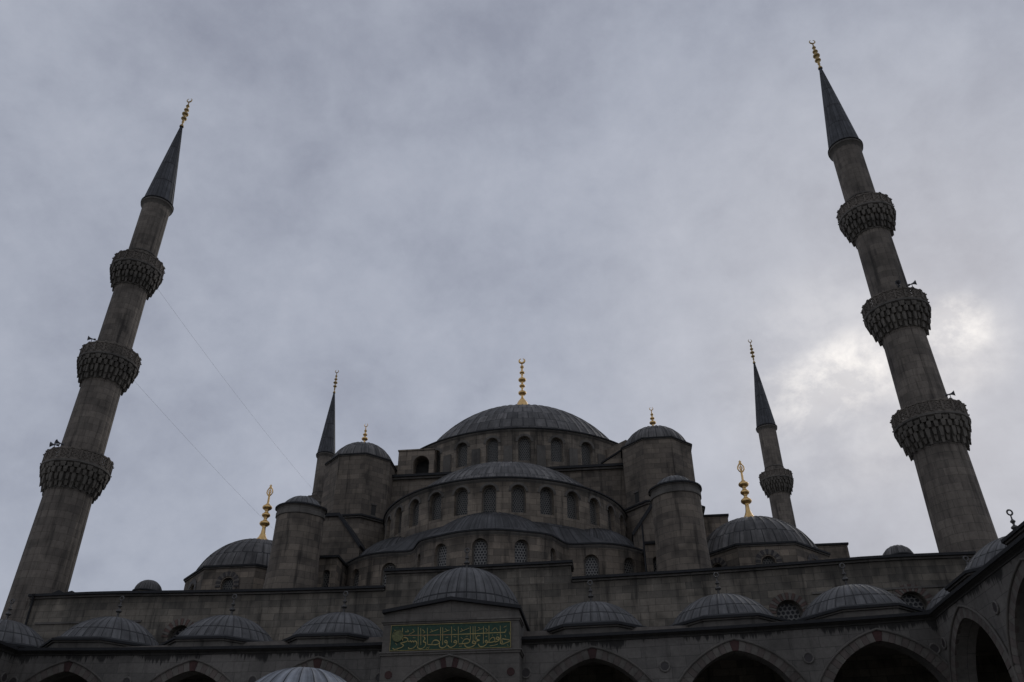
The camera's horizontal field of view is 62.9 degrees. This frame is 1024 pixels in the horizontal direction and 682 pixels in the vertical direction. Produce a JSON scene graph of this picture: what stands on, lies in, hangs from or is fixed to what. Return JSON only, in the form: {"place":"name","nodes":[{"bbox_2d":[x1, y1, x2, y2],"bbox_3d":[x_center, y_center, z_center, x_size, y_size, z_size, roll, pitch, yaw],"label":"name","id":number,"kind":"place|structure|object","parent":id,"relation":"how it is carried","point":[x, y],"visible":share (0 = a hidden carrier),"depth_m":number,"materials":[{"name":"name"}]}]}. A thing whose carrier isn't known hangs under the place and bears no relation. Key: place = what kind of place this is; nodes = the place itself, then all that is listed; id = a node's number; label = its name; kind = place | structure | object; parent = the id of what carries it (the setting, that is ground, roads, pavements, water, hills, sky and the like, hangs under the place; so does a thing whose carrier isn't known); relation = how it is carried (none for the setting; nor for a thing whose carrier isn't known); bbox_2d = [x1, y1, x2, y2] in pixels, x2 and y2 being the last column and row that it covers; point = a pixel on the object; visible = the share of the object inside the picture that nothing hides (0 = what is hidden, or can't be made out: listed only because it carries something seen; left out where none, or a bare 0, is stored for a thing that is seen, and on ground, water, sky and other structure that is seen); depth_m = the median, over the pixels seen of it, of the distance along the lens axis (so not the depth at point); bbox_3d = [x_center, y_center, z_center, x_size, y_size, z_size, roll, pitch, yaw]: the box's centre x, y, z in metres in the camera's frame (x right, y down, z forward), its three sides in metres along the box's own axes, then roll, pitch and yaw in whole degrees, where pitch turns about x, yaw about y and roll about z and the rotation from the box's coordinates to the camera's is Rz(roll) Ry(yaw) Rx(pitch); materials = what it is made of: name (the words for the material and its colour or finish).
{"place":"outdoors","nodes":[
{"label":"outdoors","id":0,"kind":"place"},
{"bbox_2d":[0,640,18,681],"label":"side portico","id":1,"kind":"structure","parent":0,"point":[8,651],"depth_m":43.16,"materials":[{"name":"stone"}]},
{"bbox_2d":[0,0,1023,617],"label":"sky","id":2,"kind":"structure","parent":0,"point":[415,201],"materials":[{"name":"grey"}]},
{"bbox_2d":[23,359,1011,681],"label":"prayer hall","id":3,"kind":"structure","parent":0,"point":[545,513],"depth_m":53.82,"materials":[{"name":"stone"}]},
{"bbox_2d":[161,618,192,637],"bbox_3d":[-19.792,17.838,49.986,2.262,2.412,0.500,-4,-33,5],"label":"window","id":4,"kind":"structure","parent":3,"relation":"in","point":[182,621],"depth_m":50.31,"materials":[{"name":"stone"}]},
{"bbox_2d":[769,592,807,620],"bbox_3d":[15.467,15.307,46.711,2.262,2.422,0.500,-4,-33,5],"label":"window","id":5,"kind":"structure","parent":3,"relation":"in","point":[787,610],"depth_m":47.00,"materials":[{"name":"stone"}]},
{"bbox_2d":[893,584,932,609],"bbox_3d":[22.121,14.669,46.198,2.262,2.393,0.500,-4,-33,5],"label":"window","id":6,"kind":"structure","parent":3,"relation":"in","point":[913,600],"depth_m":46.48,"materials":[{"name":"stone"}]},
{"label":"ground","id":7,"kind":"structure","parent":0,"visible":0},
{"bbox_2d":[0,99,191,622],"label":"minaret","id":8,"kind":"object","parent":7,"relation":"on","point":[75,472],"visible":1,"depth_m":60.50,"materials":[{"name":"stone"}]},
{"bbox_2d":[162,295,315,492],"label":"cable","id":9,"kind":"object","parent":8,"relation":"attached to","point":[231,388],"visible":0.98,"depth_m":81.13,"materials":[{"name":"rubber"}]},
{"bbox_2d":[308,370,338,504],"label":"minaret","id":10,"kind":"object","parent":7,"relation":"on","point":[325,453],"visible":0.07,"depth_m":112.23,"materials":[{"name":"stone"}]},
{"bbox_2d":[748,339,795,526],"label":"minaret","id":11,"kind":"object","parent":7,"relation":"on","point":[776,479],"visible":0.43,"depth_m":102.72,"materials":[{"name":"stone"}]},
{"bbox_2d":[809,40,997,552],"bbox_3d":[26.756,0.320,56.854,4.635,64.761,4.635,-2,-33,3],"label":"minaret","id":12,"kind":"object","parent":7,"relation":"on","point":[930,422],"visible":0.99,"depth_m":55.15,"materials":[{"name":"stone"}]},
{"bbox_2d":[929,509,1023,681],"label":"side portico","id":13,"kind":"structure","parent":7,"relation":"on","point":[985,588],"depth_m":34.25,"materials":[{"name":"stone"}]},
{"label":"courtyard pavement","id":14,"kind":"structure","parent":0,"visible":0},
{"bbox_2d":[255,667,345,681],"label":"fountain kiosk","id":15,"kind":"object","parent":14,"relation":"on","point":[301,674],"visible":1,"depth_m":20.59,"materials":[{"name":"stone"}]},
{"bbox_2d":[0,548,998,681],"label":"portico arcade","id":16,"kind":"object","parent":14,"relation":"on","point":[826,635],"visible":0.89,"depth_m":41.41,"materials":[{"name":"stone"}]},
{"bbox_2d":[389,621,510,650],"bbox_3d":[-2.990,14.280,40.511,5.900,1.210,0.109,-4,-33,5],"label":"inscription panel","id":17,"kind":"object","parent":16,"relation":"attached to","point":[477,635],"visible":1,"depth_m":40.51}
]}

